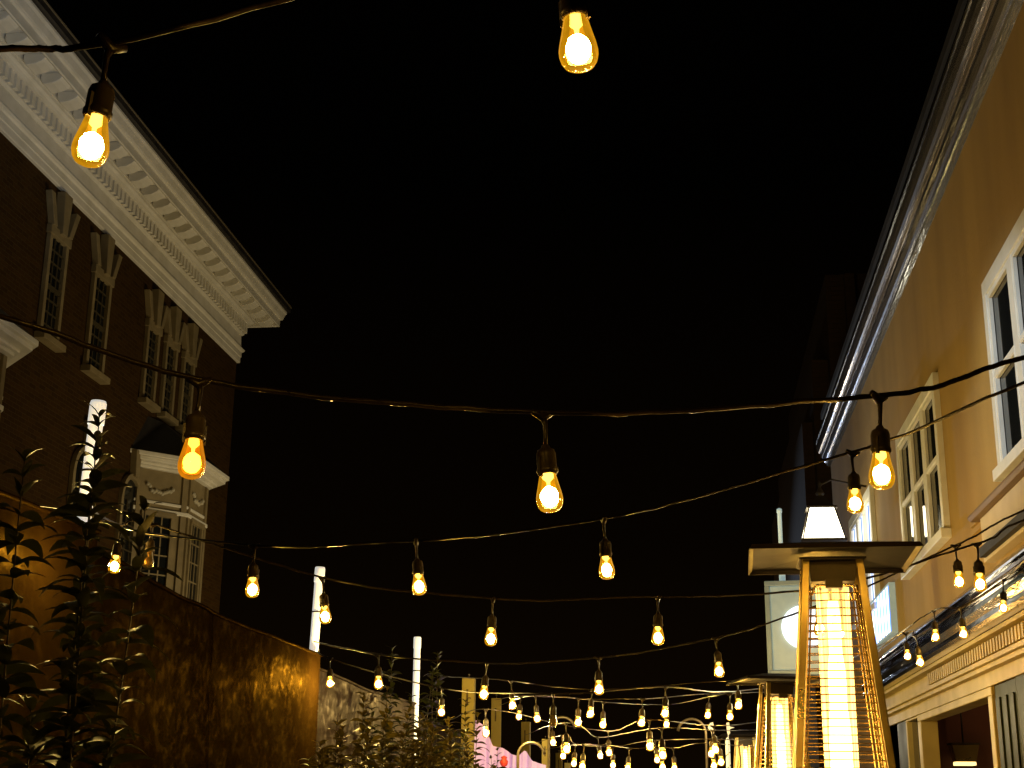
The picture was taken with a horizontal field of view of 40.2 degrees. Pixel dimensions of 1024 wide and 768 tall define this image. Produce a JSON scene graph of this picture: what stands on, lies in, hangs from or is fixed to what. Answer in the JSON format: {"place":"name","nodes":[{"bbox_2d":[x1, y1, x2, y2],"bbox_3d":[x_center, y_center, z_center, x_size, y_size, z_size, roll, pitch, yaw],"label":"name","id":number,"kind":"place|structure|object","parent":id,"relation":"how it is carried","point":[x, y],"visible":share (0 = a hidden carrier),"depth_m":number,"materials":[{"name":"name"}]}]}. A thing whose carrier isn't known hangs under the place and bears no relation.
{"place":"outdoors","nodes":[
{"label":"outdoors","id":0,"kind":"place"},
{"bbox_2d":[0,0,291,612],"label":"brick hall","id":1,"kind":"structure","parent":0,"point":[132,247],"depth_m":23.29,"materials":[{"name":"brown brick"}]},
{"bbox_2d":[34,223,71,352],"bbox_3d":[-6.928,-1.460,21.280,0.168,1.826,0.755,-1,-17,7],"label":"window","id":2,"kind":"structure","parent":1,"relation":"in","point":[57,247],"depth_m":21.28,"materials":[{"name":"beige glass"}]},
{"bbox_2d":[66,446,95,517],"bbox_3d":[-6.747,1.891,22.090,0.168,1.848,1.030,-1,-17,7],"label":"window","id":3,"kind":"structure","parent":1,"relation":"in","point":[75,474],"depth_m":21.93,"materials":[{"name":"beige glass"}]},
{"bbox_2d":[80,264,114,384],"bbox_3d":[-6.724,-0.977,22.886,0.168,1.826,0.808,-1,-17,7],"label":"window","id":4,"kind":"structure","parent":1,"relation":"in","point":[97,324],"depth_m":22.89,"materials":[{"name":"beige glass"}]},
{"bbox_2d":[114,474,139,564],"bbox_3d":[-6.512,2.448,23.943,0.168,1.848,1.030,-1,-17,7],"label":"window","id":5,"kind":"structure","parent":1,"relation":"in","point":[126,496],"depth_m":23.92,"materials":[{"name":"beige glass"}]},
{"bbox_2d":[137,318,162,412],"bbox_3d":[-6.442,-0.335,25.108,0.168,1.576,0.700,-1,-17,7],"label":"window","id":6,"kind":"structure","parent":1,"relation":"in","point":[152,337],"depth_m":25.09,"materials":[{"name":"beige glass"}]},
{"bbox_2d":[157,334,180,425],"bbox_3d":[-6.330,-0.069,25.992,0.168,1.576,0.700,-1,-17,7],"label":"window","id":7,"kind":"structure","parent":1,"relation":"in","point":[169,360],"depth_m":25.97,"materials":[{"name":"beige glass"}]},
{"bbox_2d":[175,350,196,434],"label":"window","id":8,"kind":"structure","parent":1,"relation":"in","point":[185,398],"depth_m":26.84,"materials":[{"name":"beige glass"}]},
{"bbox_2d":[0,0,293,52],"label":"light cable","id":9,"kind":"object","parent":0,"point":[151,33],"visible":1,"depth_m":1.74,"materials":[{"name":"rubber"}]},
{"bbox_2d":[71,32,127,167],"bbox_3d":[-0.508,-0.349,1.726,0.045,0.177,0.045,-12,-24,42],"label":"hanging bulb","id":10,"kind":"object","parent":9,"relation":"hanging from","point":[97,113],"visible":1,"depth_m":1.71,"materials":[{"name":"glass"}]},
{"bbox_2d":[558,0,597,72],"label":"hanging bulb","id":11,"kind":"object","parent":9,"relation":"hanging from","point":[575,15],"visible":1,"depth_m":1.57,"materials":[{"name":"glass"}]},
{"bbox_2d":[46,0,957,767],"label":"sky","id":12,"kind":"structure","parent":0,"point":[444,211],"materials":[{"name":"black"}]},
{"bbox_2d":[0,313,1023,416],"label":"light cable","id":13,"kind":"object","parent":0,"point":[69,338],"visible":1,"depth_m":2.34,"materials":[{"name":"rubber"}]},
{"bbox_2d":[177,377,212,479],"bbox_3d":[-0.513,0.069,2.270,0.045,0.177,0.044,3,-22,-6],"label":"hanging bulb","id":14,"kind":"object","parent":13,"relation":"hanging from","point":[194,431],"visible":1,"depth_m":2.25,"materials":[{"name":"glass"}]},
{"bbox_2d":[530,409,562,512],"bbox_3d":[0.058,0.127,2.334,0.045,0.177,0.045,3,-17,-26],"label":"hanging bulb","id":15,"kind":"object","parent":13,"relation":"hanging from","point":[547,469],"visible":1,"depth_m":2.32,"materials":[{"name":"glass"}]},
{"bbox_2d":[868,390,894,489],"bbox_3d":[0.641,0.098,2.438,0.045,0.177,0.045,17,-24,-34],"label":"hanging bulb","id":16,"kind":"object","parent":13,"relation":"hanging from","point":[880,450],"visible":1,"depth_m":2.42,"materials":[{"name":"glass"}]},
{"bbox_2d":[451,709,775,730],"bbox_3d":[0.859,2.627,10.892,2.507,0.332,6.180,2,-17,-4],"label":"light cable","id":17,"kind":"object","parent":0,"point":[617,729],"visible":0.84,"depth_m":8.91,"materials":[{"name":"rubber"}]},
{"bbox_2d":[482,708,489,737],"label":"hanging bulb","id":18,"kind":"object","parent":17,"relation":"hanging from","point":[485,724],"visible":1,"depth_m":8.60,"materials":[{"name":"glass"}]},
{"bbox_2d":[646,719,653,750],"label":"hanging bulb","id":19,"kind":"object","parent":17,"relation":"hanging from","point":[650,746],"visible":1,"depth_m":7.87,"materials":[{"name":"glass"}]},
{"bbox_2d":[710,725,718,753],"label":"hanging bulb","id":20,"kind":"object","parent":17,"relation":"hanging from","point":[715,749],"visible":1,"depth_m":8.69,"materials":[{"name":"glass"}]},
{"bbox_2d":[497,692,748,699],"bbox_3d":[1.077,2.755,12.164,2.255,0.508,7.500,1,-17,-2],"label":"light cable","id":21,"kind":"object","parent":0,"point":[617,698],"visible":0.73,"depth_m":8.81,"materials":[{"name":"rubber"}]},
{"bbox_2d":[501,692,763,704],"bbox_3d":[1.009,2.886,12.646,2.066,0.506,8.487,1,-17,-2],"label":"light cable","id":22,"kind":"object","parent":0,"point":[628,703],"visible":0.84,"depth_m":9.46,"materials":[{"name":"rubber"}]},
{"bbox_2d":[526,722,764,737],"bbox_3d":[1.352,3.155,12.623,2.285,0.424,10.256,1,-17,0],"label":"light cable","id":23,"kind":"object","parent":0,"point":[644,729],"visible":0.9,"depth_m":8.70,"materials":[{"name":"rubber"}]},
{"bbox_2d":[563,722,570,753],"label":"hanging bulb","id":24,"kind":"object","parent":23,"relation":"hanging from","point":[566,741],"visible":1,"depth_m":7.87,"materials":[{"name":"glass"}]},
{"bbox_2d":[657,727,666,759],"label":"hanging bulb","id":25,"kind":"object","parent":23,"relation":"hanging from","point":[662,754],"visible":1,"depth_m":7.71,"materials":[{"name":"glass"}]},
{"bbox_2d":[545,743,776,749],"bbox_3d":[1.452,3.823,14.648,2.060,0.392,11.965,1,-17,0],"label":"light cable","id":26,"kind":"object","parent":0,"point":[655,746],"visible":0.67,"depth_m":9.97,"materials":[{"name":"rubber"}]},
{"bbox_2d":[772,273,866,767],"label":"stepped building","id":27,"kind":"structure","parent":0,"point":[836,308],"depth_m":20.46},
{"bbox_2d":[815,0,1023,767],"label":"cafe building","id":28,"kind":"structure","parent":0,"point":[941,299],"depth_m":10.02,"materials":[{"name":"yellow paint"}]},
{"bbox_2d":[37,381,1023,547],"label":"light cable","id":29,"kind":"object","parent":28,"relation":"attached to","point":[694,497],"visible":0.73,"depth_m":3.91,"materials":[{"name":"rubber"}]},
{"bbox_2d":[108,526,125,572],"bbox_3d":[-1.443,0.605,5.117,0.045,0.177,0.045,-6,-21,25],"label":"hanging bulb","id":30,"kind":"object","parent":29,"relation":"hanging from","point":[116,552],"visible":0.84,"depth_m":5.10,"materials":[{"name":"glass"}]},
{"bbox_2d":[245,543,259,597],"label":"hanging bulb","id":31,"kind":"object","parent":29,"relation":"hanging from","point":[252,575],"visible":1,"depth_m":4.55,"materials":[{"name":"glass"}]},
{"bbox_2d":[412,538,426,594],"bbox_3d":[-0.291,0.564,4.318,0.045,0.177,0.045,-3,-20,-9],"label":"hanging bulb","id":32,"kind":"object","parent":29,"relation":"hanging from","point":[418,571],"visible":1,"depth_m":4.30,"materials":[{"name":"glass"}]},
{"bbox_2d":[599,515,614,579],"bbox_3d":[0.261,0.457,3.910,0.045,0.177,0.045,0,-12,-14],"label":"hanging bulb","id":33,"kind":"object","parent":29,"relation":"hanging from","point":[605,553],"visible":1,"depth_m":3.90,"materials":[{"name":"glass"}]},
{"bbox_2d":[845,449,863,513],"bbox_3d":[0.914,0.260,3.739,0.045,0.177,0.045,11,-23,-20],"label":"hanging bulb","id":34,"kind":"object","parent":29,"relation":"hanging from","point":[854,488],"visible":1,"depth_m":3.72,"materials":[{"name":"glass"}]},
{"bbox_2d":[96,512,1023,601],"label":"light cable","id":35,"kind":"object","parent":28,"relation":"attached to","point":[600,598],"visible":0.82,"depth_m":5.05,"materials":[{"name":"rubber"}]},
{"bbox_2d":[142,523,157,568],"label":"hanging bulb","id":36,"kind":"object","parent":35,"relation":"hanging from","point":[148,562],"visible":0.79,"depth_m":5.25,"materials":[{"name":"glass"}]},
{"bbox_2d":[318,576,330,623],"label":"hanging bulb","id":37,"kind":"object","parent":35,"relation":"hanging from","point":[324,603],"visible":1,"depth_m":5.15,"materials":[{"name":"glass"}]},
{"bbox_2d":[485,596,496,645],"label":"hanging bulb","id":38,"kind":"object","parent":35,"relation":"hanging from","point":[491,625],"visible":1,"depth_m":5.05,"materials":[{"name":"glass"}]},
{"bbox_2d":[652,595,663,644],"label":"hanging bulb","id":39,"kind":"object","parent":35,"relation":"hanging from","point":[657,623],"visible":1,"depth_m":4.95,"materials":[{"name":"glass"}]},
{"bbox_2d":[814,588,825,635],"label":"hanging bulb","id":40,"kind":"object","parent":35,"relation":"hanging from","point":[822,613],"visible":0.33,"depth_m":4.95,"materials":[{"name":"glass"}]},
{"bbox_2d":[971,541,986,591],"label":"hanging bulb","id":41,"kind":"object","parent":35,"relation":"hanging from","point":[978,569],"visible":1,"depth_m":4.95,"materials":[{"name":"glass"}]},
{"bbox_2d":[317,648,863,694],"bbox_3d":[1.988,2.248,10.896,2.398,0.880,8.133,-14,-22,39],"label":"light cable","id":42,"kind":"object","parent":28,"relation":"attached to","point":[540,693],"visible":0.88,"depth_m":8.24,"materials":[{"name":"rubber"}]},
{"bbox_2d":[326,657,333,687],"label":"hanging bulb","id":43,"kind":"object","parent":42,"relation":"hanging from","point":[330,674],"visible":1,"depth_m":8.20,"materials":[{"name":"glass"}]},
{"bbox_2d":[438,687,444,716],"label":"hanging bulb","id":44,"kind":"object","parent":42,"relation":"hanging from","point":[441,705],"visible":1,"depth_m":8.60,"materials":[{"name":"glass"}]},
{"bbox_2d":[549,693,556,726],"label":"hanging bulb","id":45,"kind":"object","parent":42,"relation":"hanging from","point":[552,721],"visible":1,"depth_m":7.37,"materials":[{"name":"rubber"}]},
{"bbox_2d":[661,686,668,717],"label":"hanging bulb","id":46,"kind":"object","parent":42,"relation":"hanging from","point":[665,705],"visible":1,"depth_m":7.87,"materials":[{"name":"glass"}]},
{"bbox_2d":[452,677,733,689],"bbox_3d":[0.901,2.208,10.346,2.469,0.403,4.260,3,-17,-8],"label":"light cable","id":47,"kind":"object","parent":28,"relation":"attached to","point":[593,689],"visible":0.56,"depth_m":8.34,"materials":[{"name":"rubber"}]},
{"bbox_2d":[508,680,515,709],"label":"hanging bulb","id":48,"kind":"object","parent":47,"relation":"hanging from","point":[512,698],"visible":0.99,"depth_m":8.45,"materials":[{"name":"glass"}]},
{"bbox_2d":[587,688,593,717],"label":"hanging bulb","id":49,"kind":"object","parent":47,"relation":"hanging from","point":[590,713],"visible":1,"depth_m":8.45,"materials":[{"name":"glass"}]},
{"bbox_2d":[313,509,1023,663],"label":"light cable","id":50,"kind":"object","parent":28,"relation":"attached to","point":[962,542],"visible":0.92,"depth_m":6.29,"materials":[{"name":"rubber"}]},
{"bbox_2d":[374,653,382,688],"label":"hanging bulb","id":51,"kind":"object","parent":50,"relation":"hanging from","point":[378,672],"visible":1,"depth_m":6.90,"materials":[{"name":"glass"}]},
{"bbox_2d":[479,661,488,699],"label":"hanging bulb","id":52,"kind":"object","parent":50,"relation":"hanging from","point":[484,684],"visible":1,"depth_m":6.60,"materials":[{"name":"glass"}]},
{"bbox_2d":[594,656,603,694],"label":"hanging bulb","id":53,"kind":"object","parent":50,"relation":"hanging from","point":[598,680],"visible":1,"depth_m":6.40,"materials":[{"name":"glass"}]},
{"bbox_2d":[711,637,723,676],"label":"hanging bulb","id":54,"kind":"object","parent":50,"relation":"hanging from","point":[718,661],"visible":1,"depth_m":6.10,"materials":[{"name":"glass"}]},
{"bbox_2d":[950,544,964,587],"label":"hanging bulb","id":55,"kind":"object","parent":50,"relation":"hanging from","point":[957,567],"visible":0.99,"depth_m":5.50,"materials":[{"name":"glass"}]},
{"bbox_2d":[800,479,866,541],"bbox_3d":[3.427,1.355,14.936,0.731,0.707,0.470,-1,-17,7],"label":"wall lantern","id":56,"kind":"object","parent":28,"relation":"attached to","point":[822,522],"depth_m":14.75,"materials":[{"name":"white glass"}]},
{"bbox_2d":[848,485,879,629],"bbox_3d":[3.829,1.931,15.185,0.135,1.275,2.020,-1,-17,7],"label":"window","id":57,"kind":"structure","parent":28,"relation":"in","point":[862,525],"depth_m":14.77,"materials":[{"name":"white glass"}]},
{"bbox_2d":[870,582,897,649],"bbox_3d":[3.645,2.296,13.762,0.058,0.470,1.514,-1,-17,7],"label":"lit shop sign","id":58,"kind":"object","parent":28,"relation":"attached to","point":[884,618],"visible":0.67,"depth_m":13.42,"materials":[{"name":"glass"}]},
{"bbox_2d":[906,716,920,767],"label":"pillar","id":59,"kind":"structure","parent":28,"relation":"in","point":[912,734],"depth_m":12.49,"materials":[{"name":"beige metal"}]},
{"bbox_2d":[895,372,951,579],"bbox_3d":[3.356,0.809,11.454,0.135,1.275,2.070,-1,-17,7],"label":"window","id":60,"kind":"structure","parent":28,"relation":"in","point":[920,455],"depth_m":11.19,"materials":[{"name":"white paint"}]},
{"bbox_2d":[853,560,1023,657],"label":"light cable","id":61,"kind":"object","parent":28,"relation":"attached to","point":[1015,569],"visible":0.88,"depth_m":7.62,"materials":[{"name":"rubber"}]},
{"bbox_2d":[931,609,939,641],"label":"hanging bulb","id":62,"kind":"object","parent":61,"relation":"hanging from","point":[935,628],"visible":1,"depth_m":7.71,"materials":[{"name":"glass"}]},
{"bbox_2d":[957,606,967,638],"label":"hanging bulb","id":63,"kind":"object","parent":61,"relation":"hanging from","point":[962,624],"visible":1,"depth_m":7.59,"materials":[{"name":"glass"}]},
{"bbox_2d":[999,579,1007,612],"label":"hanging bulb","id":64,"kind":"object","parent":61,"relation":"hanging from","point":[1003,597],"visible":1,"depth_m":7.30,"materials":[{"name":"glass"}]},
{"bbox_2d":[860,570,1022,664],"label":"light cable","id":65,"kind":"object","parent":28,"relation":"attached to","point":[953,612],"visible":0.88,"depth_m":7.75,"materials":[{"name":"rubber"}]},
{"bbox_2d":[902,632,910,659],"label":"hanging bulb","id":66,"kind":"object","parent":65,"relation":"hanging from","point":[907,649],"visible":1,"depth_m":8.80,"materials":[{"name":"glass"}]},
{"bbox_2d":[914,635,924,666],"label":"hanging bulb","id":67,"kind":"object","parent":65,"relation":"hanging from","point":[918,651],"visible":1,"depth_m":7.90,"materials":[{"name":"glass"}]},
{"bbox_2d":[947,713,979,765],"bbox_3d":[4.069,3.063,12.674,0.250,0.755,0.250,-1,-17,7],"label":"pendant lamp","id":68,"kind":"object","parent":28,"relation":"attached to","point":[962,753],"depth_m":12.50,"materials":[{"name":"black metal"}]},
{"bbox_2d":[981,209,1023,481],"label":"window","id":69,"kind":"structure","parent":28,"relation":"in","point":[1002,287],"depth_m":8.33,"materials":[{"name":"white paint"}]},
{"bbox_3d":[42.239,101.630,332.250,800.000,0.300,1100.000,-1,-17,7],"label":"ground","id":70,"kind":"structure","parent":0,"visible":0},
{"bbox_2d":[0,446,57,767],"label":"leafy shrub","id":71,"kind":"object","parent":70,"relation":"on","point":[21,678],"visible":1,"depth_m":3.93,"materials":[{"name":"green plant"}]},
{"bbox_2d":[0,489,101,767],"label":"vinyl screen","id":72,"kind":"object","parent":70,"relation":"on","point":[46,646],"visible":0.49,"depth_m":5.22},
{"bbox_2d":[0,400,183,767],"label":"leafy shrub","id":73,"kind":"object","parent":70,"relation":"on","point":[88,699],"visible":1,"depth_m":4.11,"materials":[{"name":"green plant"}]},
{"bbox_2d":[77,399,106,521],"bbox_3d":[-1.796,1.558,5.444,0.072,3.102,0.072,0,-17,7],"label":"white pipe","id":74,"kind":"object","parent":70,"relation":"on","point":[97,405],"visible":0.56,"depth_m":5.81,"materials":[{"name":"plastic"}]},
{"bbox_2d":[76,555,321,767],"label":"vinyl screen","id":75,"kind":"object","parent":70,"relation":"on","point":[222,691],"visible":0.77,"depth_m":7.30,"materials":[{"name":"brown plastic"}]},
{"bbox_2d":[309,566,324,651],"bbox_3d":[-1.346,2.671,8.984,0.072,3.009,0.072,0,-17,7],"label":"white pipe","id":76,"kind":"object","parent":70,"relation":"on","point":[315,622],"visible":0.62,"depth_m":9.30,"materials":[{"name":"plastic"}]},
{"bbox_2d":[301,722,353,767],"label":"leafy shrub","id":77,"kind":"object","parent":70,"relation":"on","point":[321,753],"visible":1,"depth_m":6.92,"materials":[{"name":"green plant"}]},
{"bbox_2d":[298,717,358,767],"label":"leafy shrub","id":78,"kind":"object","parent":70,"relation":"on","point":[336,751],"visible":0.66,"depth_m":7.50,"materials":[{"name":"green plant"}]},
{"bbox_2d":[315,692,376,767],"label":"leafy shrub","id":79,"kind":"object","parent":70,"relation":"on","point":[361,728],"visible":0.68,"depth_m":7.86,"materials":[{"name":"green plant"}]},
{"bbox_2d":[315,668,416,767],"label":"vinyl screen","id":80,"kind":"object","parent":70,"relation":"on","point":[340,699],"visible":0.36,"depth_m":10.50,"materials":[{"name":"beige plastic"}]},
{"bbox_2d":[350,717,419,767],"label":"leafy shrub","id":81,"kind":"object","parent":70,"relation":"on","point":[412,762],"visible":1,"depth_m":6.99,"materials":[{"name":"green plant"}]},
{"bbox_2d":[368,685,427,767],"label":"leafy shrub","id":82,"kind":"object","parent":70,"relation":"on","point":[383,745],"visible":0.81,"depth_m":8.04,"materials":[{"name":"green plant"}]},
{"bbox_2d":[363,645,441,767],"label":"leafy shrub","id":83,"kind":"object","parent":70,"relation":"on","point":[392,684],"visible":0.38,"depth_m":11.08,"materials":[{"name":"green plant"}]},
{"bbox_2d":[412,637,420,754],"bbox_3d":[-0.867,3.682,12.207,0.072,2.928,0.072,-1,-17,7],"label":"white pipe","id":84,"kind":"object","parent":70,"relation":"on","point":[416,663],"visible":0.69,"depth_m":12.51,"materials":[{"name":"plastic"}]},
{"bbox_2d":[412,730,443,767],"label":"leafy shrub","id":85,"kind":"object","parent":70,"relation":"on","point":[430,757],"visible":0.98,"depth_m":7.03,"materials":[{"name":"green plant"}]},
{"bbox_2d":[398,712,458,767],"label":"leafy shrub","id":86,"kind":"object","parent":70,"relation":"on","point":[425,742],"visible":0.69,"depth_m":7.81,"materials":[{"name":"green plant"}]},
{"bbox_2d":[399,716,473,767],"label":"leafy shrub","id":87,"kind":"object","parent":70,"relation":"on","point":[447,720],"visible":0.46,"depth_m":8.37,"materials":[{"name":"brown plant"}]},
{"bbox_2d":[399,651,474,767],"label":"leafy shrub","id":88,"kind":"object","parent":70,"relation":"on","point":[438,682],"visible":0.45,"depth_m":10.86,"materials":[{"name":"green plant"}]},
{"bbox_2d":[417,714,460,765],"bbox_3d":[-0.727,4.534,14.036,0.066,2.349,3.952,-2,-17,8],"label":"vinyl screen","id":89,"kind":"object","parent":70,"relation":"on","point":[442,733],"visible":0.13,"depth_m":14.29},
{"bbox_2d":[431,732,483,767],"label":"leafy shrub","id":90,"kind":"object","parent":70,"relation":"on","point":[454,752],"visible":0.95,"depth_m":7.44,"materials":[{"name":"green plant"}]},
{"bbox_2d":[461,674,475,767],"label":"timber post","id":91,"kind":"object","parent":70,"relation":"on","point":[469,684],"visible":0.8,"depth_m":15.08,"materials":[{"name":"wood"}]},
{"bbox_2d":[446,697,496,767],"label":"leafy shrub","id":92,"kind":"object","parent":70,"relation":"on","point":[476,732],"visible":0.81,"depth_m":9.63,"materials":[{"name":"green plant"}]},
{"bbox_2d":[491,694,500,747],"bbox_3d":[-0.206,5.195,16.999,0.120,2.792,0.124,0,-17,2],"label":"timber post","id":93,"kind":"object","parent":70,"relation":"on","point":[495,726],"visible":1,"depth_m":17.24,"materials":[{"name":"wood"}]},
{"bbox_2d":[474,723,545,767],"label":"draped sheet","id":94,"kind":"object","parent":70,"relation":"on","point":[506,758],"visible":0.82,"depth_m":13.27,"materials":[{"name":"pink fabric"}]},
{"bbox_2d":[521,719,530,756],"bbox_3d":[0.191,6.188,20.122,0.125,2.689,0.129,-2,-17,7],"label":"timber post","id":95,"kind":"object","parent":70,"relation":"on","point":[525,728],"visible":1,"depth_m":20.39,"materials":[{"name":"wood"}]},
{"bbox_2d":[516,741,545,767],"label":"hook post","id":96,"kind":"object","parent":70,"relation":"on","point":[525,744],"visible":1,"depth_m":11.88,"materials":[{"name":"brown metal"}]},
{"bbox_2d":[542,736,547,767],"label":"timber post","id":97,"kind":"object","parent":70,"relation":"on","point":[545,756],"visible":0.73,"depth_m":23.11,"materials":[{"name":"wood"}]},
{"bbox_2d":[548,716,575,767],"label":"hook post","id":98,"kind":"object","parent":70,"relation":"on","point":[564,717],"visible":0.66,"depth_m":13.15,"materials":[{"name":"brown metal"}]},
{"bbox_2d":[531,735,755,746],"bbox_3d":[1.391,3.683,14.331,2.166,0.369,10.693,1,-17,-1],"label":"light cable","id":99,"kind":"object","parent":98,"relation":"attached to","point":[658,740],"visible":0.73,"depth_m":10.26,"materials":[{"name":"rubber"}]},
{"bbox_2d":[677,718,707,767],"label":"hook post","id":100,"kind":"object","parent":70,"relation":"on","point":[706,741],"visible":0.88,"depth_m":12.99,"materials":[{"name":"brown metal"}]},
{"bbox_2d":[718,732,771,767],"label":"patio heater","id":101,"kind":"object","parent":70,"relation":"on","point":[743,735],"visible":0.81,"depth_m":13.91,"materials":[{"name":"metal"}]},
{"bbox_2d":[726,673,827,767],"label":"patio heater","id":102,"kind":"object","parent":70,"relation":"on","point":[778,685],"visible":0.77,"depth_m":8.04,"materials":[{"name":"metal"}]},
{"bbox_2d":[764,508,834,766],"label":"post sign","id":103,"kind":"object","parent":70,"relation":"on","point":[781,635],"visible":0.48,"depth_m":11.19,"materials":[{"name":"grey"}]},
{"bbox_2d":[748,541,923,767],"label":"patio heater","id":104,"kind":"object","parent":70,"relation":"on","point":[814,565],"visible":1,"depth_m":4.20,"materials":[{"name":"metal"}]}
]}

